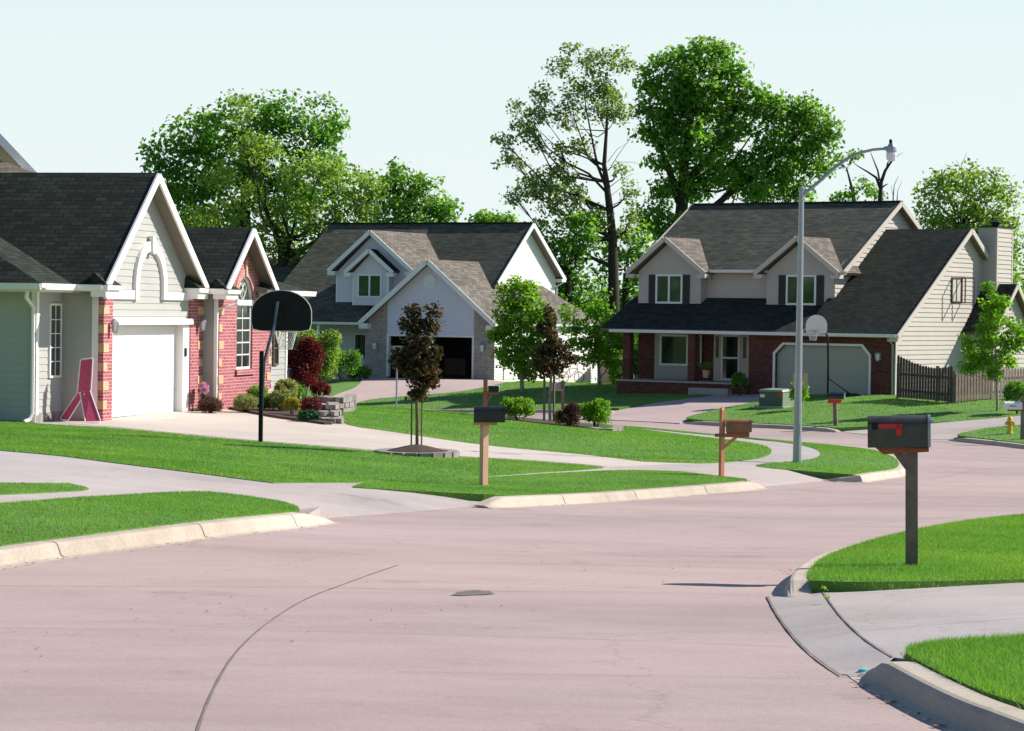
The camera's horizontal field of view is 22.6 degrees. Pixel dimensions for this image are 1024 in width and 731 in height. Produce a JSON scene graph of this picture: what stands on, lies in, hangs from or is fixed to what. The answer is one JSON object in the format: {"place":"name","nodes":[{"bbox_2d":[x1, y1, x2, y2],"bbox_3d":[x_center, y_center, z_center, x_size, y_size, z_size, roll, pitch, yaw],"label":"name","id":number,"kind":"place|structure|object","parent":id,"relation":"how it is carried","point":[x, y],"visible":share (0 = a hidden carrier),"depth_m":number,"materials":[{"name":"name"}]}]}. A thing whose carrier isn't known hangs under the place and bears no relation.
{"place":"outdoors","nodes":[
{"label":"outdoors","id":0,"kind":"place"},
{"bbox_2d":[0,481,87,494],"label":"lawn","id":1,"kind":"structure","parent":0,"point":[33,492],"depth_m":29.72,"materials":[{"name":"plant"}]},
{"bbox_2d":[0,490,299,545],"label":"lawn","id":2,"kind":"structure","parent":0,"point":[89,529],"depth_m":25.91,"materials":[{"name":"plant"}]},
{"bbox_2d":[192,406,334,424],"bbox_3d":[-6.787,1.302,69.960,4.893,0.765,20.741,1,1,-6],"label":"garden bed","id":3,"kind":"object","parent":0,"point":[281,414],"visible":0.2,"depth_m":62.30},
{"bbox_2d":[196,396,223,412],"bbox_3d":[-7.378,0.974,62.632,0.683,0.476,0.661,1,1,0],"label":"round shrub","id":4,"kind":"object","parent":3,"relation":"on","point":[215,404],"visible":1,"depth_m":62.46,"materials":[{"name":"brown plant"}]},
{"bbox_2d":[233,393,258,411],"bbox_3d":[-6.599,0.951,63.538,0.682,0.528,0.687,1,1,0],"label":"round shrub","id":5,"kind":"object","parent":3,"relation":"on","point":[250,400],"visible":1,"depth_m":63.36,"materials":[{"name":"green plant"}]},
{"bbox_2d":[265,387,297,410],"bbox_3d":[-5.766,0.879,64.035,0.812,0.710,0.922,1,1,0],"label":"round shrub","id":6,"kind":"object","parent":3,"relation":"on","point":[277,398],"visible":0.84,"depth_m":63.77,"materials":[{"name":"green plant"}]},
{"bbox_2d":[274,378,298,394],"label":"round shrub","id":7,"kind":"object","parent":3,"relation":"on","point":[290,384],"visible":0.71,"depth_m":66.89,"materials":[{"name":"green plant"}]},
{"bbox_2d":[282,396,300,413],"bbox_3d":[-5.364,1.020,62.535,0.472,0.550,0.444,0,1,-22],"label":"round shrub","id":8,"kind":"object","parent":3,"relation":"on","point":[290,403],"visible":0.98,"depth_m":62.44,"materials":[{"name":"yellow plant"}]},
{"bbox_2d":[287,336,326,399],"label":"tall shrub","id":9,"kind":"object","parent":3,"relation":"on","point":[303,357],"visible":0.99,"depth_m":69.39,"materials":[{"name":"red plant"}]},
{"bbox_2d":[297,409,320,419],"bbox_3d":[-4.810,1.200,60.631,0.589,0.369,0.616,1,1,0],"label":"round shrub","id":10,"kind":"object","parent":3,"relation":"on","point":[311,414],"visible":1,"depth_m":60.48,"materials":[{"name":"green plant"}]},
{"bbox_2d":[299,396,321,410],"bbox_3d":[-4.886,1.036,62.034,0.564,0.598,0.641,1,1,0],"label":"round shrub","id":11,"kind":"object","parent":3,"relation":"on","point":[309,403],"visible":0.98,"depth_m":61.88,"materials":[{"name":"red plant"}]},
{"bbox_2d":[296,328,342,395],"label":"tall shrub","id":12,"kind":"object","parent":3,"relation":"on","point":[331,341],"visible":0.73,"depth_m":72.87,"materials":[{"name":"green plant"}]},
{"bbox_2d":[310,381,330,395],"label":"round shrub","id":13,"kind":"object","parent":3,"relation":"on","point":[324,387],"visible":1,"depth_m":66.91,"materials":[{"name":"red plant"}]},
{"bbox_2d":[0,420,602,482],"bbox_3d":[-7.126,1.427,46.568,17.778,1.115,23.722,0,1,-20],"label":"lawn","id":14,"kind":"structure","parent":0,"point":[386,475],"depth_m":44.46,"materials":[{"name":"plant"}]},
{"bbox_2d":[374,448,458,457],"bbox_3d":[-1.827,1.693,49.281,1.630,0.118,1.974,1,1,0],"label":"tree ring edging","id":15,"kind":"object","parent":14,"relation":"on","point":[451,453],"depth_m":48.57,"materials":[{"name":"grey stone"}]},
{"bbox_2d":[386,444,446,452],"bbox_3d":[-1.827,1.599,49.279,1.480,0.170,1.480,1,1,0],"label":"mulch mound","id":16,"kind":"object","parent":14,"relation":"on","point":[416,448],"visible":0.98,"depth_m":48.97,"materials":[{"name":"brown soil"}]},
{"bbox_2d":[387,300,445,444],"bbox_3d":[-1.854,0.328,49.234,1.176,3.173,0.825,1,1,0],"label":"staked maple","id":17,"kind":"object","parent":16,"relation":"on","point":[424,375],"visible":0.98,"depth_m":49.19,"materials":[{"name":"brown plant"}]},
{"bbox_2d":[60,409,693,466],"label":"driveway","id":18,"kind":"structure","parent":0,"point":[229,423],"depth_m":55.88,"materials":[{"name":"concrete"}]},
{"bbox_2d":[60,357,100,422],"bbox_3d":[-9.595,0.547,57.291,0.448,1.454,1.232,0,2,-44],"label":"lawn chair","id":19,"kind":"object","parent":18,"relation":"on","point":[89,408],"visible":1,"depth_m":57.37,"materials":[{"name":"red paint"}]},
{"bbox_2d":[299,379,510,399],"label":"backyard ground","id":20,"kind":"structure","parent":0,"point":[338,386],"depth_m":126.37,"materials":[{"name":"plant"}]},
{"bbox_2d":[135,88,350,242],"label":"broadleaf tree","id":21,"kind":"object","parent":20,"relation":"on","point":[202,146],"visible":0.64,"depth_m":155.14,"materials":[{"name":"green plant"}]},
{"bbox_2d":[176,92,391,266],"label":"willow tree","id":22,"kind":"object","parent":20,"relation":"on","point":[285,249],"visible":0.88,"depth_m":145.56,"materials":[{"name":"green plant"}]},
{"bbox_2d":[331,348,363,381],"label":"tall shrub","id":23,"kind":"object","parent":20,"relation":"on","point":[351,360],"visible":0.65,"depth_m":128.71,"materials":[{"name":"green plant"}]},
{"bbox_2d":[347,364,372,379],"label":"round shrub","id":24,"kind":"object","parent":20,"relation":"on","point":[364,372],"visible":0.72,"depth_m":130.74,"materials":[{"name":"green plant"}]},
{"bbox_2d":[350,156,464,222],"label":"broadleaf tree","id":25,"kind":"object","parent":20,"relation":"on","point":[398,201],"visible":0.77,"depth_m":167.40,"materials":[{"name":"green plant"}]},
{"bbox_2d":[268,222,598,382],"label":"lavender sided house","id":26,"kind":"structure","parent":20,"relation":"on","point":[366,282],"depth_m":136.33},
{"bbox_2d":[354,333,365,360],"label":"window","id":27,"kind":"structure","parent":26,"relation":"in","point":[359,338],"depth_m":136.79,"materials":[{"name":"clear glass"}]},
{"bbox_2d":[357,274,381,297],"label":"window","id":28,"kind":"structure","parent":26,"relation":"in","point":[368,285],"depth_m":135.09,"materials":[{"name":"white glass"}]},
{"bbox_2d":[556,351,588,382],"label":"side garage door","id":29,"kind":"structure","parent":26,"relation":"in","point":[579,378],"depth_m":139.40,"materials":[{"name":"white paint"}]},
{"bbox_2d":[490,42,644,346],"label":"cottonwood tree","id":30,"kind":"object","parent":20,"relation":"on","point":[612,235],"visible":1,"depth_m":149.67,"materials":[{"name":"green plant"}]},
{"bbox_2d":[538,206,615,320],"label":"bushy tree","id":31,"kind":"object","parent":20,"relation":"on","point":[575,249],"visible":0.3,"depth_m":148.38,"materials":[{"name":"green plant"}]},
{"bbox_2d":[588,219,656,353],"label":"bushy tree","id":32,"kind":"object","parent":20,"relation":"on","point":[630,283],"visible":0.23,"depth_m":152.82,"materials":[{"name":"green plant"}]},
{"bbox_2d":[627,35,845,251],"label":"cottonwood tree","id":33,"kind":"object","parent":20,"relation":"on","point":[688,96],"visible":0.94,"depth_m":157.19,"materials":[{"name":"green plant"}]},
{"bbox_2d":[823,148,888,201],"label":"sparse tree","id":34,"kind":"object","parent":20,"relation":"on","point":[870,192],"visible":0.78,"depth_m":149.57,"materials":[{"name":"green plant"}]},
{"bbox_2d":[853,152,901,200],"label":"bare tree","id":35,"kind":"object","parent":20,"relation":"on","point":[879,181],"visible":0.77,"depth_m":145.74,"materials":[{"name":"brown plant"}]},
{"bbox_2d":[911,153,1023,290],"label":"willow tree","id":36,"kind":"object","parent":20,"relation":"on","point":[974,211],"visible":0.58,"depth_m":141.26,"materials":[{"name":"green plant"}]},
{"bbox_2d":[0,416,823,517],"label":"sidewalk","id":37,"kind":"structure","parent":0,"point":[323,500],"depth_m":34.51,"materials":[{"name":"concrete"}]},
{"bbox_2d":[251,290,311,441],"bbox_3d":[-4.710,0.045,50.959,1.173,3.101,0.876,0,2,-35],"label":"basketball hoop","id":38,"kind":"object","parent":37,"relation":"on","point":[285,311],"visible":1,"depth_m":50.91,"materials":[{"name":"black paint"}]},
{"bbox_2d":[332,378,506,402],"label":"driveway","id":39,"kind":"structure","parent":0,"point":[369,389],"depth_m":124.12,"materials":[{"name":"pink concrete"}]},
{"bbox_2d":[0,413,1023,730],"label":"road","id":40,"kind":"structure","parent":0,"point":[120,639],"depth_m":17.50,"materials":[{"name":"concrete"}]},
{"bbox_2d":[0,512,335,568],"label":"kerb","id":41,"kind":"structure","parent":40,"relation":"on","point":[32,552],"depth_m":24.81,"materials":[{"name":"concrete"}]},
{"bbox_2d":[196,565,396,730],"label":"road joint","id":42,"kind":"object","parent":40,"relation":"on","point":[210,696],"visible":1,"depth_m":14.65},
{"bbox_2d":[474,481,768,508],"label":"kerb","id":43,"kind":"structure","parent":40,"relation":"on","point":[494,502],"depth_m":39.80,"materials":[{"name":"concrete"}]},
{"bbox_2d":[682,421,840,431],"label":"kerb","id":44,"kind":"structure","parent":40,"relation":"on","point":[773,426],"depth_m":96.50,"materials":[{"name":"concrete"}]},
{"bbox_2d":[773,532,899,597],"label":"kerb","id":45,"kind":"structure","parent":40,"relation":"on","point":[792,585],"depth_m":20.44,"materials":[{"name":"concrete"}]},
{"bbox_2d":[823,454,904,482],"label":"kerb","id":46,"kind":"structure","parent":40,"relation":"on","point":[874,476],"depth_m":50.59,"materials":[{"name":"concrete"}]},
{"bbox_2d":[848,661,1023,730],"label":"kerb","id":47,"kind":"structure","parent":40,"relation":"on","point":[916,687],"depth_m":13.07,"materials":[{"name":"concrete"}]},
{"bbox_2d":[947,438,1023,448],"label":"kerb","id":48,"kind":"structure","parent":40,"relation":"on","point":[995,443],"depth_m":83.94,"materials":[{"name":"concrete"}]},
{"bbox_2d":[0,0,1023,302],"label":"sky","id":49,"kind":"structure","parent":0,"point":[426,84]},
{"bbox_2d":[356,380,710,409],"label":"lawn","id":50,"kind":"structure","parent":0,"point":[472,398],"depth_m":115.80,"materials":[{"name":"plant"}]},
{"bbox_2d":[481,379,499,405],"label":"mailbox","id":51,"kind":"object","parent":50,"relation":"on","point":[493,389],"visible":0.96,"depth_m":79.97,"materials":[{"name":"brown wood"}]},
{"bbox_2d":[486,274,557,391],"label":"young tree","id":52,"kind":"object","parent":50,"relation":"on","point":[500,333],"visible":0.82,"depth_m":118.74,"materials":[{"name":"green plant"}]},
{"bbox_2d":[556,298,622,385],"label":"young tree","id":53,"kind":"object","parent":50,"relation":"on","point":[599,351],"visible":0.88,"depth_m":120.83,"materials":[{"name":"green plant"}]},
{"bbox_2d":[352,469,746,500],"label":"lawn","id":54,"kind":"structure","parent":0,"point":[466,496],"depth_m":40.83,"materials":[{"name":"plant"}]},
{"bbox_2d":[473,406,506,484],"bbox_3d":[-0.352,1.310,40.275,0.515,1.352,0.210,1,1,-2],"label":"mailbox","id":55,"kind":"object","parent":54,"relation":"on","point":[485,417],"visible":0.96,"depth_m":40.21,"materials":[{"name":"brown wood"}]},
{"bbox_2d":[715,406,752,475],"bbox_3d":[4.070,1.431,46.991,0.695,1.368,0.210,1,1,4],"label":"mailbox","id":56,"kind":"object","parent":54,"relation":"on","point":[735,428],"visible":0.98,"depth_m":46.95,"materials":[{"name":"orange wood"}]},
{"bbox_2d":[342,405,771,463],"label":"lawn","id":57,"kind":"structure","parent":0,"point":[553,445],"depth_m":58.64,"materials":[{"name":"plant"}]},
{"bbox_2d":[313,394,356,411],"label":"garden wall","id":58,"kind":"structure","parent":57,"relation":"on","point":[347,402],"depth_m":66.15,"materials":[{"name":"beige stone"}]},
{"bbox_2d":[505,417,611,427],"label":"garden bed","id":59,"kind":"object","parent":57,"relation":"on","point":[540,421],"visible":0.41,"depth_m":71.00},
{"bbox_2d":[500,396,536,419],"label":"round shrub","id":60,"kind":"object","parent":59,"relation":"on","point":[522,406],"visible":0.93,"depth_m":70.37,"materials":[{"name":"green plant"}]},
{"bbox_2d":[529,303,580,420],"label":"staked maple","id":61,"kind":"object","parent":59,"relation":"on","point":[546,365],"visible":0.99,"depth_m":73.14,"materials":[{"name":"brown plant"}]},
{"bbox_2d":[556,401,582,425],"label":"weeping shrub","id":62,"kind":"object","parent":59,"relation":"on","point":[571,413],"visible":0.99,"depth_m":68.70,"materials":[{"name":"brown plant"}]},
{"bbox_2d":[578,398,611,426],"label":"round shrub","id":63,"kind":"object","parent":59,"relation":"on","point":[597,412],"visible":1,"depth_m":68.07,"materials":[{"name":"green plant"}]},
{"bbox_2d":[579,394,758,423],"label":"driveway","id":64,"kind":"structure","parent":0,"point":[676,411],"depth_m":106.69,"materials":[{"name":"pink concrete"}]},
{"bbox_2d":[731,372,748,395],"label":"round shrub","id":65,"kind":"object","parent":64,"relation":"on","point":[740,377],"visible":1,"depth_m":110.39,"materials":[{"name":"green plant"}]},
{"bbox_2d":[603,424,898,478],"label":"lawn","id":66,"kind":"structure","parent":0,"point":[829,475],"depth_m":55.55,"materials":[{"name":"plant"}]},
{"bbox_2d":[793,139,896,462],"bbox_3d":[7.183,-1.340,55.262,2.135,7.104,0.240,1,1,0],"label":"street lamp","id":67,"kind":"object","parent":66,"relation":"on","point":[890,149],"visible":0.96,"depth_m":55.21,"materials":[{"name":"grey metal"}]},
{"bbox_2d":[767,592,893,674],"bbox_3d":[2.098,1.758,17.528,0.479,0.230,6.064,1,1,2],"label":"driveway apron","id":68,"kind":"object","parent":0,"point":[819,627],"visible":0.93,"depth_m":16.40,"materials":[{"name":"concrete"}]},
{"bbox_2d":[766,596,849,675],"bbox_3d":[1.911,1.779,17.249,0.225,0.176,5.625,1,1,0],"label":"drive joint","id":69,"kind":"object","parent":68,"relation":"on","point":[790,632],"visible":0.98,"depth_m":16.32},
{"bbox_2d":[686,394,1020,430],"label":"lawn","id":70,"kind":"structure","parent":0,"point":[856,426],"depth_m":100.12,"materials":[{"name":"plant"}]},
{"bbox_2d":[754,388,793,407],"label":"utility cabinet","id":71,"kind":"object","parent":70,"relation":"on","point":[773,398],"visible":0.82,"depth_m":103.66,"materials":[{"name":"metal"}]},
{"bbox_2d":[788,373,809,400],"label":"staked shrub","id":72,"kind":"object","parent":70,"relation":"on","point":[805,393],"visible":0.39,"depth_m":101.79,"materials":[{"name":"green plant"}]},
{"bbox_2d":[805,314,859,396],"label":"basketball hoop","id":73,"kind":"object","parent":70,"relation":"on","point":[816,324],"visible":1,"depth_m":106.45,"materials":[{"name":"black paint"}]},
{"bbox_2d":[827,393,845,425],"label":"mailbox","id":74,"kind":"object","parent":70,"relation":"on","point":[834,398],"visible":0.98,"depth_m":95.15,"materials":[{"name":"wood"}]},
{"bbox_2d":[954,280,1023,410],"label":"young tree","id":75,"kind":"object","parent":70,"relation":"on","point":[979,359],"visible":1,"depth_m":98.35,"materials":[{"name":"green plant"}]},
{"bbox_2d":[1002,380,1023,413],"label":"round shrub","id":76,"kind":"object","parent":70,"relation":"on","point":[1015,389],"visible":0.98,"depth_m":96.76,"materials":[{"name":"green plant"}]},
{"bbox_2d":[804,513,1023,592],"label":"lawn","id":77,"kind":"structure","parent":0,"point":[839,587],"depth_m":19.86,"materials":[{"name":"plant"}]},
{"bbox_2d":[867,415,932,565],"bbox_3d":[3.313,1.114,21.908,0.557,1.400,0.232,1,1,9],"label":"mailbox","id":78,"kind":"object","parent":77,"relation":"on","point":[904,439],"visible":0.97,"depth_m":21.83,"materials":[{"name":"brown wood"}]},
{"bbox_2d":[824,583,1023,661],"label":"driveway","id":79,"kind":"structure","parent":0,"point":[988,606],"depth_m":17.45,"materials":[{"name":"concrete"}]},
{"bbox_2d":[844,416,1020,439],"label":"driveway","id":80,"kind":"structure","parent":0,"point":[946,430],"depth_m":92.73,"materials":[{"name":"concrete"}]},
{"bbox_2d":[900,630,1023,709],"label":"lawn","id":81,"kind":"structure","parent":0,"point":[990,695],"depth_m":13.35,"materials":[{"name":"plant"}]},
{"bbox_2d":[918,394,1020,399],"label":"backyard ground","id":82,"kind":"structure","parent":0,"point":[987,397],"depth_m":105.02,"materials":[{"name":"green plant"}]},
{"bbox_2d":[896,355,952,401],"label":"picket fence","id":83,"kind":"object","parent":82,"relation":"on","point":[943,379],"visible":1,"depth_m":103.11,"materials":[{"name":"brown wood"}]},
{"bbox_2d":[952,368,1023,403],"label":"picket fence","id":84,"kind":"object","parent":82,"relation":"on","point":[976,387],"visible":0.6,"depth_m":102.55,"materials":[{"name":"brown wood"}]},
{"bbox_2d":[957,425,1023,443],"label":"lawn","id":85,"kind":"structure","parent":0,"point":[998,434],"depth_m":86.28,"materials":[{"name":"plant"}]},
{"bbox_2d":[1003,396,1023,439],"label":"mailbox","id":86,"kind":"object","parent":85,"relation":"on","point":[1013,406],"visible":0.97,"depth_m":83.98,"materials":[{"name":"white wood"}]},
{"bbox_3d":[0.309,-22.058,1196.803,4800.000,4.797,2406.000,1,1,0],"label":"ground","id":87,"kind":"structure","parent":0,"visible":0},
{"bbox_2d":[0,172,316,422],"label":"brick and siding house","id":88,"kind":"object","parent":87,"relation":"on","point":[137,291],"visible":0.91,"depth_m":59.76,"materials":[{"name":"white paint"}]},
{"bbox_2d":[48,303,61,377],"bbox_3d":[-10.284,-0.561,57.584,0.055,1.670,0.640,1,1,14],"label":"window","id":89,"kind":"structure","parent":88,"relation":"in","point":[55,309],"depth_m":57.57,"materials":[{"name":"grey glass"}]},
{"bbox_2d":[112,325,175,416],"bbox_3d":[-8.804,0.059,60.610,0.064,2.200,4.520,1,1,14],"label":"garage door","id":90,"kind":"structure","parent":88,"relation":"in","point":[143,355],"depth_m":60.76,"materials":[{"name":"white paint"}]},
{"bbox_2d":[236,277,253,368],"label":"arched window","id":91,"kind":"structure","parent":88,"relation":"in","point":[245,302],"depth_m":65.90,"materials":[{"name":"grey glass"}]},
{"bbox_2d":[272,331,278,364],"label":"window","id":92,"kind":"structure","parent":88,"relation":"in","point":[275,348],"depth_m":68.03,"materials":[{"name":"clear glass"}]},
{"bbox_2d":[464,208,519,221],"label":"broadleaf tree","id":93,"kind":"object","parent":87,"relation":"on","point":[489,216],"visible":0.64,"depth_m":174.14,"materials":[{"name":"green plant"}]},
{"bbox_2d":[600,200,1023,394],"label":"beige two storey house","id":94,"kind":"structure","parent":87,"relation":"on","point":[885,283],"depth_m":112.92,"materials":[{"name":"brown brick"}]},
{"bbox_2d":[655,274,682,303],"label":"window","id":95,"kind":"structure","parent":94,"relation":"in","point":[668,287],"depth_m":115.72,"materials":[{"name":"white glass"}]},
{"bbox_2d":[659,334,687,365],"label":"window","id":96,"kind":"structure","parent":94,"relation":"in","point":[673,348],"depth_m":115.52,"materials":[{"name":"green glass"}]},
{"bbox_2d":[721,334,739,380],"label":"storm door","id":97,"kind":"structure","parent":94,"relation":"in","point":[730,344],"depth_m":113.84,"materials":[{"name":"white glass"}]},
{"bbox_2d":[786,275,816,304],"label":"window","id":98,"kind":"structure","parent":94,"relation":"in","point":[809,281],"depth_m":111.78,"materials":[{"name":"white glass"}]},
{"bbox_2d":[777,345,868,394],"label":"garage door","id":99,"kind":"structure","parent":94,"relation":"in","point":[848,365],"depth_m":109.27,"materials":[{"name":"white metal"}]},
{"bbox_2d":[951,277,961,302],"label":"window","id":100,"kind":"structure","parent":94,"relation":"in","point":[957,282],"depth_m":111.97,"materials":[{"name":"white glass"}]},
{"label":"backyard ground","id":101,"kind":"structure","parent":0,"visible":0},
{"bbox_2d":[0,134,36,172],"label":"cream house","id":102,"kind":"structure","parent":101,"relation":"on","point":[12,159],"depth_m":79.50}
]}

